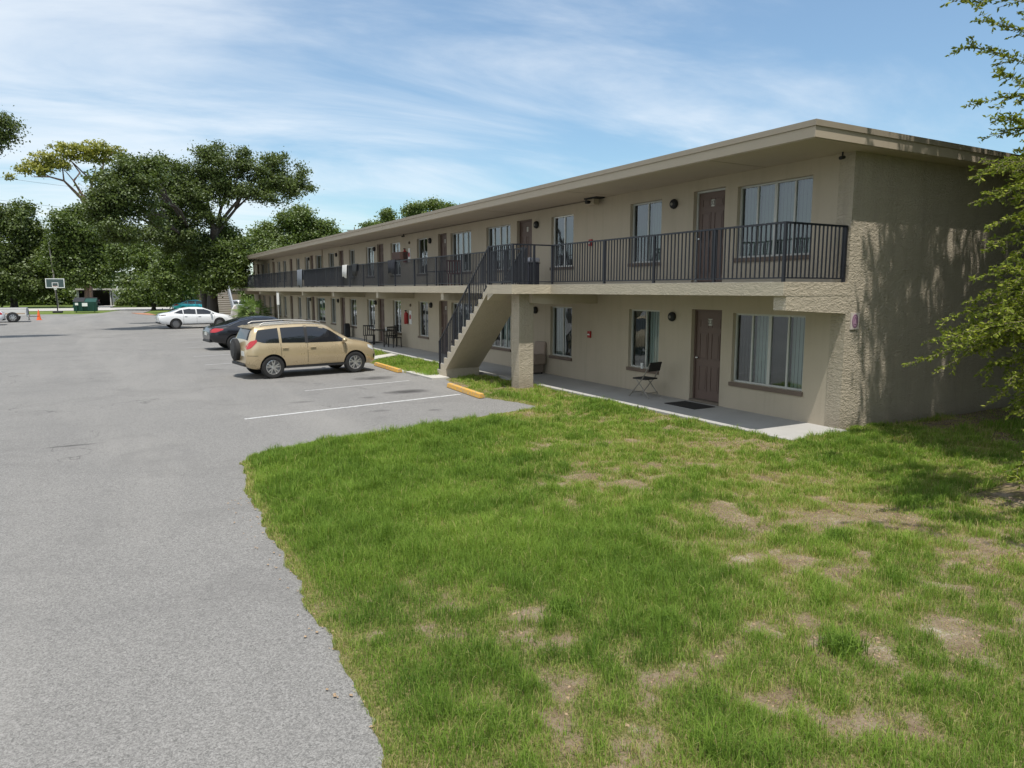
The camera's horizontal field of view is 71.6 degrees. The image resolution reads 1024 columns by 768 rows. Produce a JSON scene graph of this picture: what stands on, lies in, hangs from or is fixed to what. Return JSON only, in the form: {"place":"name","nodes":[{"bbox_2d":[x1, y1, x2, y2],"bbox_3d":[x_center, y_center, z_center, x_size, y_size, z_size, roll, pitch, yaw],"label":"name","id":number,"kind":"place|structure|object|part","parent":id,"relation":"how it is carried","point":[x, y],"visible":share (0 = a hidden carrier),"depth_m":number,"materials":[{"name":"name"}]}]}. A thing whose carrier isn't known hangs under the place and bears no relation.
{"place":"outdoors","nodes":[
{"label":"outdoors","id":0,"kind":"place"},
{"bbox_2d":[29,307,171,310],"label":"street","id":1,"kind":"structure","parent":0,"point":[72,309],"depth_m":101.20,"materials":[{"name":"grey asphalt"}]},
{"bbox_2d":[98,305,112,307],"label":"driveway","id":2,"kind":"structure","parent":0,"point":[105,306],"depth_m":113.25,"materials":[{"name":"concrete"}]},
{"bbox_2d":[0,305,254,316],"bbox_3d":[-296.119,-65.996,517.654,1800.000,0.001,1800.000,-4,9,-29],"label":"ground","id":3,"kind":"structure","parent":0,"point":[77,312],"depth_m":92.99,"materials":[{"name":"green plant"}]},
{"bbox_2d":[0,105,32,158],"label":"broadleaf tree","id":4,"kind":"object","parent":3,"relation":"on","point":[7,135],"visible":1,"depth_m":36.56,"materials":[{"name":"green plant"}]},
{"bbox_2d":[0,196,61,307],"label":"broadleaf tree","id":5,"kind":"object","parent":3,"relation":"on","point":[21,230],"visible":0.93,"depth_m":104.20,"materials":[{"name":"green plant"}]},
{"bbox_2d":[48,242,58,307],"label":"utility pole","id":6,"kind":"object","parent":3,"relation":"on","point":[52,271],"visible":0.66,"depth_m":103.28,"materials":[{"name":"brown wood"}]},
{"bbox_2d":[45,278,64,312],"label":"basketball hoop","id":7,"kind":"object","parent":3,"relation":"on","point":[55,283],"visible":1,"depth_m":81.17,"materials":[{"name":"white"}]},
{"bbox_2d":[2,138,128,296],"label":"broadleaf tree","id":8,"kind":"object","parent":3,"relation":"on","point":[40,168],"visible":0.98,"depth_m":110.35,"materials":[{"name":"green plant"}]},
{"bbox_2d":[27,201,135,297],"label":"broadleaf tree","id":9,"kind":"object","parent":3,"relation":"on","point":[75,256],"visible":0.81,"depth_m":104.62,"materials":[{"name":"green plant"}]},
{"bbox_2d":[73,297,98,311],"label":"dumpster","id":10,"kind":"object","parent":3,"relation":"on","point":[86,304],"visible":1,"depth_m":83.70,"materials":[{"name":"green metal"}]},
{"bbox_2d":[75,288,137,305],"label":"bungalow","id":11,"kind":"object","parent":3,"relation":"on","point":[106,298],"visible":0.17,"depth_m":124.66,"materials":[{"name":"grey"}]},
{"bbox_2d":[114,297,132,305],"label":"shrub","id":12,"kind":"object","parent":3,"relation":"on","point":[119,302],"visible":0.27,"depth_m":119.16,"materials":[{"name":"green plant"}]},
{"bbox_2d":[0,284,253,306],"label":"undergrowth","id":13,"kind":"object","parent":3,"relation":"on","point":[66,297],"visible":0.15,"depth_m":123.72,"materials":[{"name":"green plant"}]},
{"bbox_2d":[65,149,219,308],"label":"live oak","id":14,"kind":"object","parent":3,"relation":"on","point":[123,185],"visible":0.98,"depth_m":45.84,"materials":[{"name":"green plant"}]},
{"bbox_2d":[134,313,155,314],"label":"red soil patch","id":15,"kind":"object","parent":3,"relation":"on","point":[145,313],"visible":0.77,"depth_m":78.71,"materials":[{"name":"soil"}]},
{"bbox_2d":[97,241,200,309],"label":"broadleaf tree","id":16,"kind":"object","parent":3,"relation":"on","point":[136,256],"visible":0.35,"depth_m":91.47,"materials":[{"name":"green plant"}]},
{"bbox_2d":[62,266,253,292],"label":"woodland","id":17,"kind":"object","parent":3,"relation":"on","point":[125,277],"visible":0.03,"depth_m":149.80,"materials":[{"name":"green plant"}]},
{"bbox_2d":[135,242,195,304],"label":"broadleaf tree","id":18,"kind":"object","parent":3,"relation":"on","point":[171,286],"visible":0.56,"depth_m":81.40,"materials":[{"name":"green plant"}]},
{"bbox_2d":[172,300,201,308],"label":"parked car","id":19,"kind":"object","parent":3,"relation":"on","point":[191,303],"visible":0.35,"depth_m":83.33,"materials":[{"name":"teal paint"}]},
{"bbox_2d":[196,294,240,300],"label":"wooden fence","id":20,"kind":"object","parent":3,"relation":"on","point":[234,296],"visible":0.09,"depth_m":99.61,"materials":[{"name":"brown wood"}]},
{"bbox_2d":[218,287,233,315],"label":"outside stairs","id":21,"kind":"structure","parent":3,"relation":"on","point":[225,303],"depth_m":66.67,"materials":[{"name":"brown concrete"}]},
{"bbox_2d":[156,139,319,308],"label":"live oak","id":22,"kind":"object","parent":3,"relation":"on","point":[274,181],"visible":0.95,"depth_m":56.50,"materials":[{"name":"green plant"}]},
{"bbox_2d":[233,300,251,311],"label":"parked car","id":23,"kind":"object","parent":3,"relation":"on","point":[235,302],"visible":0.08,"depth_m":83.72,"materials":[{"name":"silver metal"}]},
{"bbox_2d":[242,202,343,263],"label":"broadleaf tree","id":24,"kind":"object","parent":3,"relation":"on","point":[297,223],"visible":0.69,"depth_m":94.71,"materials":[{"name":"green plant"}]},
{"bbox_2d":[355,205,399,228],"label":"broadleaf tree","id":25,"kind":"object","parent":3,"relation":"on","point":[386,214],"visible":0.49,"depth_m":85.47,"materials":[{"name":"green plant"}]},
{"bbox_2d":[396,196,459,217],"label":"broadleaf tree","id":26,"kind":"object","parent":3,"relation":"on","point":[416,208],"visible":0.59,"depth_m":75.03,"materials":[{"name":"green plant"}]},
{"bbox_2d":[406,371,449,379],"bbox_3d":[-2.667,-0.266,22.100,0.580,0.090,2.200,-4,9,-29],"label":"stair pad","id":27,"kind":"object","parent":3,"relation":"on","point":[434,377],"visible":0.64,"depth_m":21.60,"materials":[{"name":"concrete"}]},
{"bbox_2d":[234,119,1023,429],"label":"apartment building","id":28,"kind":"structure","parent":3,"relation":"on","point":[816,271],"depth_m":15.24,"materials":[{"name":"paint"}]},
{"bbox_2d":[284,296,286,317],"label":"window","id":29,"kind":"structure","parent":28,"relation":"in","point":[285,296],"depth_m":53.60,"materials":[{"name":"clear glass"}]},
{"bbox_2d":[291,296,293,320],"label":"door","id":30,"kind":"structure","parent":28,"relation":"in","point":[291,296],"depth_m":51.65,"materials":[{"name":"brown metal"}]},
{"bbox_2d":[298,297,301,318],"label":"window","id":31,"kind":"structure","parent":28,"relation":"in","point":[299,297],"depth_m":49.61,"materials":[{"name":"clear glass"}]},
{"bbox_2d":[297,269,303,287],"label":"hanging cloth","id":32,"kind":"object","parent":28,"relation":"hanging from","point":[300,274],"visible":1,"depth_m":41.53,"materials":[{"name":"grey fabric"}]},
{"bbox_2d":[306,297,309,319],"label":"window","id":33,"kind":"structure","parent":28,"relation":"in","point":[307,297],"depth_m":47.63,"materials":[{"name":"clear glass"}]},
{"bbox_2d":[313,297,314,322],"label":"door","id":34,"kind":"structure","parent":28,"relation":"in","point":[313,297],"depth_m":46.33,"materials":[{"name":"brown metal"}]},
{"bbox_2d":[318,298,325,322],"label":"window","id":35,"kind":"structure","parent":28,"relation":"in","point":[321,306],"depth_m":44.96,"materials":[{"name":"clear glass"}]},
{"bbox_2d":[330,253,333,278],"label":"window","id":36,"kind":"structure","parent":28,"relation":"in","point":[330,253],"depth_m":41.81,"materials":[{"name":"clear glass"}]},
{"bbox_2d":[331,298,335,324],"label":"window","id":37,"kind":"structure","parent":28,"relation":"in","point":[334,313],"depth_m":42.36,"materials":[{"name":"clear glass"}]},
{"bbox_2d":[340,251,343,286],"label":"door","id":38,"kind":"structure","parent":28,"relation":"in","point":[341,252],"depth_m":40.25,"materials":[{"name":"brown metal"}]},
{"bbox_2d":[342,298,345,334],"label":"door","id":39,"kind":"structure","parent":28,"relation":"in","point":[343,299],"depth_m":40.60,"materials":[{"name":"brown metal"}]},
{"bbox_2d":[342,265,347,277],"bbox_3d":[-7.937,-5.353,33.834,0.144,0.634,0.752,-4,9,-29],"label":"hanging cloth","id":40,"kind":"object","parent":28,"relation":"hanging from","point":[344,271],"visible":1,"depth_m":33.74,"materials":[{"name":"white fabric"}]},
{"bbox_2d":[350,250,354,278],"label":"window","id":41,"kind":"structure","parent":28,"relation":"in","point":[350,250],"depth_m":38.37,"materials":[{"name":"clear glass"}]},
{"bbox_2d":[350,299,356,327],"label":"window","id":42,"kind":"structure","parent":28,"relation":"in","point":[353,326],"depth_m":38.82,"materials":[{"name":"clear glass"}]},
{"bbox_2d":[352,264,356,275],"bbox_3d":[-7.147,-5.207,32.449,0.144,0.559,0.703,-4,9,-29],"label":"hanging cloth","id":43,"kind":"object","parent":28,"relation":"hanging from","point":[354,270],"visible":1,"depth_m":32.37,"materials":[{"name":"black fabric"}]},
{"bbox_2d":[367,246,374,277],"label":"window","id":44,"kind":"structure","parent":28,"relation":"in","point":[373,246],"depth_m":35.67,"materials":[{"name":"white"}]},
{"bbox_2d":[368,300,374,330],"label":"window","id":45,"kind":"structure","parent":28,"relation":"in","point":[369,300],"depth_m":36.21,"materials":[{"name":"white glass"}]},
{"bbox_2d":[379,244,383,285],"bbox_3d":[-6.232,-5.737,34.364,0.070,2.024,0.914,-4,9,-29],"label":"door","id":46,"kind":"structure","parent":28,"relation":"in","point":[381,258],"depth_m":34.49,"materials":[{"name":"brown metal"}]},
{"bbox_2d":[378,299,384,341],"bbox_3d":[-6.319,-3.105,34.745,0.190,2.102,0.934,-4,9,-29],"label":"door","id":47,"kind":"structure","parent":28,"relation":"in","point":[382,319],"depth_m":34.97,"materials":[{"name":"brown metal"}]},
{"bbox_2d":[387,260,394,274],"bbox_3d":[-4.779,-4.647,28.313,0.144,0.580,0.801,-4,9,-29],"label":"hanging cloth","id":48,"kind":"object","parent":28,"relation":"hanging from","point":[391,266],"visible":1,"depth_m":28.21,"materials":[{"name":"grey fabric"}]},
{"bbox_2d":[392,242,399,276],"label":"window","id":49,"kind":"structure","parent":28,"relation":"in","point":[398,242],"depth_m":32.72,"materials":[{"name":"white glass"}]},
{"bbox_2d":[392,300,401,334],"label":"window","id":50,"kind":"structure","parent":28,"relation":"in","point":[399,333],"depth_m":32.89,"materials":[{"name":"white glass"}]},
{"bbox_2d":[392,252,407,259],"bbox_3d":[-4.422,-5.039,28.000,0.359,0.300,0.900,-4,9,-29],"label":"planter","id":51,"kind":"object","parent":28,"relation":"on","point":[399,255],"visible":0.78,"depth_m":27.66,"materials":[{"name":"brown"}]},
{"bbox_2d":[419,238,426,275],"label":"window","id":52,"kind":"structure","parent":28,"relation":"in","point":[422,274],"depth_m":29.85,"materials":[{"name":"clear glass"}]},
{"bbox_2d":[418,301,428,338],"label":"window","id":53,"kind":"structure","parent":28,"relation":"in","point":[421,336],"depth_m":30.31,"materials":[{"name":"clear glass"}]},
{"bbox_2d":[438,233,446,285],"bbox_3d":[-2.671,-4.882,28.026,0.190,2.052,0.834,-4,9,-29],"label":"door","id":54,"kind":"structure","parent":28,"relation":"in","point":[443,237],"depth_m":28.16,"materials":[{"name":"brown metal"}]},
{"bbox_2d":[441,301,447,353],"bbox_3d":[-2.671,-2.260,28.374,0.190,2.102,0.834,-4,9,-29],"label":"door","id":55,"kind":"structure","parent":28,"relation":"in","point":[444,307],"depth_m":28.52,"materials":[{"name":"brown metal"}]},
{"bbox_2d":[448,260,460,285],"bbox_3d":[-2.027,-3.968,25.364,0.500,0.921,0.485,-3,8,-19],"label":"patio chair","id":56,"kind":"object","parent":28,"relation":"on","point":[453,273],"visible":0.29,"depth_m":25.49,"materials":[{"name":"black metal"}]},
{"bbox_2d":[451,303,466,342],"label":"window","id":57,"kind":"structure","parent":28,"relation":"in","point":[453,303],"depth_m":27.28,"materials":[{"name":"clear glass"}]},
{"bbox_2d":[452,231,471,274],"bbox_3d":[-1.844,-4.891,26.579,0.245,1.552,1.830,-4,9,-29],"label":"window","id":58,"kind":"structure","parent":28,"relation":"in","point":[467,232],"depth_m":26.65,"materials":[{"name":"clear glass"}]},
{"bbox_2d":[486,225,509,272],"bbox_3d":[-0.395,-4.555,24.048,0.245,1.552,1.760,-4,9,-29],"label":"window","id":59,"kind":"structure","parent":28,"relation":"in","point":[506,227],"depth_m":24.17,"materials":[{"name":"clear glass"}]},
{"bbox_2d":[490,319,510,351],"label":"window","id":60,"kind":"structure","parent":28,"relation":"in","point":[506,327],"depth_m":24.30,"materials":[{"name":"clear glass"}]},
{"bbox_2d":[520,219,531,257],"bbox_3d":[0.505,-4.175,22.596,0.070,2.024,0.934,-4,9,-29],"label":"door","id":61,"kind":"structure","parent":28,"relation":"in","point":[525,226],"depth_m":22.56,"materials":[{"name":"brown wood"}]},
{"bbox_2d":[527,262,539,284],"bbox_3d":[0.547,-3.237,20.877,0.400,0.650,0.440,-4,9,-29],"label":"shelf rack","id":62,"kind":"object","parent":28,"relation":"on","point":[536,272],"visible":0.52,"depth_m":20.70,"materials":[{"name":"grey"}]},
{"bbox_2d":[528,257,539,261],"bbox_3d":[0.547,-3.629,20.825,0.380,0.140,0.480,-4,9,-29],"label":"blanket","id":63,"kind":"object","parent":62,"relation":"on","point":[537,259],"visible":0.5,"depth_m":20.63,"materials":[{"name":"grey fabric"}]},
{"bbox_2d":[549,306,571,360],"bbox_3d":[1.517,-1.507,21.053,0.245,1.557,1.210,-4,9,-29],"label":"window","id":64,"kind":"structure","parent":28,"relation":"in","point":[562,348],"depth_m":21.22,"materials":[{"name":"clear glass"}]},
{"bbox_2d":[550,214,573,269],"bbox_3d":[1.530,-4.109,20.686,0.245,1.552,1.220,-4,9,-29],"label":"window","id":65,"kind":"structure","parent":28,"relation":"in","point":[571,217],"depth_m":20.66,"materials":[{"name":"white"}]},
{"bbox_2d":[626,309,659,374],"bbox_3d":[3.361,-1.080,17.833,0.245,1.557,1.220,-4,9,-29],"label":"window","id":66,"kind":"structure","parent":28,"relation":"in","point":[644,348],"depth_m":17.99,"materials":[{"name":"clear glass"}]},
{"bbox_2d":[627,200,661,266],"bbox_3d":[3.348,-3.687,17.509,0.245,1.552,1.230,-4,9,-29],"label":"window","id":67,"kind":"structure","parent":28,"relation":"in","point":[648,205],"depth_m":17.67,"materials":[{"name":"clear glass"}]},
{"bbox_2d":[689,309,721,405],"bbox_3d":[4.406,-0.618,16.010,0.190,2.102,0.914,-4,9,-29],"label":"door","id":68,"kind":"structure","parent":28,"relation":"in","point":[708,325],"depth_m":16.09,"materials":[{"name":"brown wood"}]},
{"bbox_2d":[691,187,725,282],"bbox_3d":[4.381,-3.246,15.706,0.190,2.052,0.934,-4,9,-29],"label":"door","id":69,"kind":"structure","parent":28,"relation":"in","point":[710,203],"depth_m":15.78,"materials":[{"name":"brown wood"}]},
{"bbox_2d":[728,313,805,396],"bbox_3d":[5.251,-0.641,14.531,0.245,1.557,1.880,-4,9,-29],"label":"window","id":70,"kind":"structure","parent":28,"relation":"in","point":[747,358],"depth_m":14.56,"materials":[{"name":"clear glass"}]},
{"bbox_2d":[734,176,812,261],"bbox_3d":[5.248,-3.247,14.189,0.245,1.552,1.890,-4,9,-29],"label":"window","id":71,"kind":"structure","parent":28,"relation":"in","point":[756,190],"depth_m":14.23,"materials":[{"name":"clear glass"}]},
{"bbox_2d":[902,0,1023,489],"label":"elm tree","id":72,"kind":"object","parent":3,"relation":"on","point":[1011,323],"visible":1,"depth_m":8.11,"materials":[{"name":"green plant"}]},
{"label":"mulch bed","id":73,"kind":"object","parent":3,"relation":"on","visible":0},
{"bbox_2d":[166,222,259,312],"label":"oak tree","id":74,"kind":"object","parent":73,"relation":"on","point":[225,267],"visible":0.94,"depth_m":56.77,"materials":[{"name":"green plant"}]},
{"bbox_2d":[230,305,238,318],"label":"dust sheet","id":75,"kind":"object","parent":73,"relation":"on","point":[233,313],"visible":0.52,"depth_m":63.15,"materials":[{"name":"white fabric"}]},
{"bbox_2d":[0,309,534,767],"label":"parking lot","id":76,"kind":"structure","parent":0,"point":[152,607],"depth_m":7.14,"materials":[{"name":"grey asphalt"}]},
{"bbox_2d":[0,311,5,320],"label":"parked car","id":77,"kind":"object","parent":76,"relation":"on","point":[2,315],"visible":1,"depth_m":53.27,"materials":[{"name":"white paint"}]},
{"bbox_2d":[0,307,38,321],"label":"trailer","id":78,"kind":"object","parent":76,"relation":"on","point":[13,314],"visible":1,"depth_m":58.03,"materials":[{"name":"white metal"}]},
{"bbox_2d":[156,307,232,328],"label":"parked car","id":79,"kind":"object","parent":76,"relation":"on","point":[177,318],"visible":0.89,"depth_m":48.75,"materials":[{"name":"white paint"}]},
{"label":"side window","id":80,"kind":"part","parent":79,"relation":"part of","materials":[{"name":"black glass"}]},
{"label":"side window","id":81,"kind":"part","parent":79,"relation":"part of","materials":[{"name":"black glass"}]},
{"bbox_2d":[202,316,283,347],"bbox_3d":[-11.589,-2.425,32.826,4.865,1.469,2.107,-5,9,-35],"label":"parked car","id":82,"kind":"object","parent":76,"relation":"on","point":[223,334],"visible":0.37,"depth_m":31.32,"materials":[{"name":"black paint"}]},
{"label":"rear window","id":83,"kind":"part","parent":82,"relation":"part of","materials":[{"name":"black glass"}]},
{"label":"side window","id":84,"kind":"part","parent":82,"relation":"part of","materials":[{"name":"black glass"}]},
{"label":"side window","id":85,"kind":"part","parent":82,"relation":"part of","materials":[{"name":"black glass"}]},
{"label":"side window","id":86,"kind":"part","parent":82,"relation":"part of","materials":[{"name":"black glass"}]},
{"bbox_2d":[230,319,374,378],"bbox_3d":[-6.639,-1.198,22.655,4.372,1.713,2.035,-6,9,-36],"label":"parked car","id":87,"kind":"object","parent":76,"relation":"on","point":[272,350],"visible":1,"depth_m":21.70,"materials":[{"name":"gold metal"}]},
{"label":"rear window","id":88,"kind":"part","parent":87,"relation":"part of","materials":[{"name":"grey glass"}]},
{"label":"side window","id":89,"kind":"part","parent":87,"relation":"part of","materials":[{"name":"black glass"}]},
{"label":"side window","id":90,"kind":"part","parent":87,"relation":"part of","materials":[{"name":"black glass"}]},
{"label":"side window","id":91,"kind":"part","parent":87,"relation":"part of","materials":[{"name":"black glass"}]},
{"bbox_2d":[245,394,460,418],"bbox_3d":[-3.421,0.491,16.398,5.459,0.001,0.100,-6,10,-40],"label":"stall line","id":92,"kind":"object","parent":76,"relation":"on","point":[350,406],"visible":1,"depth_m":16.09,"materials":[{"name":"white paint"}]},
{"bbox_2d":[306,380,409,390],"bbox_3d":[-4.238,0.039,19.803,3.272,0.001,0.100,-7,10,-41],"label":"stall line","id":93,"kind":"object","parent":76,"relation":"on","point":[356,385],"visible":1,"depth_m":19.68,"materials":[{"name":"paint"}]},
{"bbox_2d":[374,362,401,372],"bbox_3d":[-4.192,-0.567,23.912,0.163,0.119,2.501,-4,9,-28],"label":"wheel stop","id":94,"kind":"object","parent":76,"relation":"on","point":[390,368],"visible":1,"depth_m":23.63,"materials":[{"name":"yellow paint"}]},
{"bbox_2d":[447,383,484,397],"bbox_3d":[-1.230,0.160,18.438,0.163,0.119,2.276,-4,8,-25],"label":"wheel stop","id":95,"kind":"object","parent":76,"relation":"on","point":[473,393],"visible":1,"depth_m":18.21,"materials":[{"name":"yellow paint"}]},
{"bbox_2d":[368,353,395,362],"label":"path","id":96,"kind":"structure","parent":0,"point":[383,356],"depth_m":27.90,"materials":[{"name":"concrete"}]},
{"bbox_2d":[0,0,1023,290],"label":"sky","id":97,"kind":"structure","parent":0,"point":[387,103],"materials":[{"name":"blue"}]},
{"bbox_2d":[347,336,846,440],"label":"sidewalk","id":98,"kind":"structure","parent":0,"point":[771,426],"depth_m":16.34,"materials":[{"name":"concrete"}]},
{"bbox_2d":[344,323,350,336],"bbox_3d":[-8.973,-2.934,38.655,0.300,0.740,0.533,-3,8,-19],"label":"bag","id":99,"kind":"object","parent":98,"relation":"on","point":[347,330],"visible":0.86,"depth_m":38.47,"materials":[{"name":"black plastic"}]},
{"bbox_2d":[363,325,374,344],"bbox_3d":[-6.679,-2.314,33.311,0.500,0.921,0.485,0,8,0],"label":"patio chair","id":100,"kind":"object","parent":98,"relation":"on","point":[369,332],"visible":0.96,"depth_m":33.07,"materials":[{"name":"black metal"}]},
{"bbox_2d":[372,329,397,346],"bbox_3d":[-5.837,-2.129,32.680,0.700,0.720,1.500,-4,9,-29],"label":"patio table","id":101,"kind":"object","parent":98,"relation":"on","point":[383,330],"visible":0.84,"depth_m":32.48,"materials":[{"name":"black metal"}]},
{"bbox_2d":[387,326,401,347],"bbox_3d":[-5.240,-2.102,31.717,0.500,0.921,0.485,-6,10,-39],"label":"patio chair","id":102,"kind":"object","parent":98,"relation":"on","point":[393,328],"visible":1,"depth_m":31.77,"materials":[{"name":"black metal"}]},
{"bbox_2d":[533,341,546,373],"bbox_3d":[0.679,-0.812,21.806,0.625,0.970,0.660,-6,10,-37],"label":"armchair","id":103,"kind":"object","parent":98,"relation":"on","point":[539,357],"visible":0.62,"depth_m":21.67,"materials":[{"name":"black"}]},
{"bbox_2d":[629,362,661,398],"bbox_3d":[3.201,-0.121,17.026,0.473,0.854,0.631,-6,10,-39],"label":"folding chair","id":104,"kind":"object","parent":98,"relation":"on","point":[654,366],"visible":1,"depth_m":16.86,"materials":[{"name":"black"}]},
{"bbox_2d":[665,401,714,409],"bbox_3d":[3.945,0.467,15.798,0.620,0.014,0.950,-4,9,-29],"label":"doormat","id":105,"kind":"object","parent":98,"relation":"on","point":[689,405],"visible":1,"depth_m":15.69,"materials":[{"name":"black rubber"}]},
{"bbox_2d":[239,348,1023,767],"bbox_3d":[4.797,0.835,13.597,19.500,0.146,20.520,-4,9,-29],"label":"lawn","id":106,"kind":"structure","parent":0,"point":[1009,491],"depth_m":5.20,"materials":[{"name":"plant"}]},
{"bbox_2d":[227,429,1022,766],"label":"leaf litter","id":107,"kind":"object","parent":106,"relation":"on","point":[753,623],"visible":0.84,"depth_m":5.91,"materials":[{"name":"brown plant"}]},
{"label":"lawn strip","id":108,"kind":"structure","parent":0,"visible":0},
{"bbox_2d":[229,294,275,317],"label":"shrub","id":109,"kind":"object","parent":108,"relation":"on","point":[251,304],"visible":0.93,"depth_m":54.02,"materials":[{"name":"green plant"}]},
{"bbox_2d":[276,291,278,318],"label":"sign pole","id":110,"kind":"object","parent":108,"relation":"on","point":[277,293],"visible":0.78,"depth_m":42.65,"materials":[{"name":"grey metal"}]}
]}

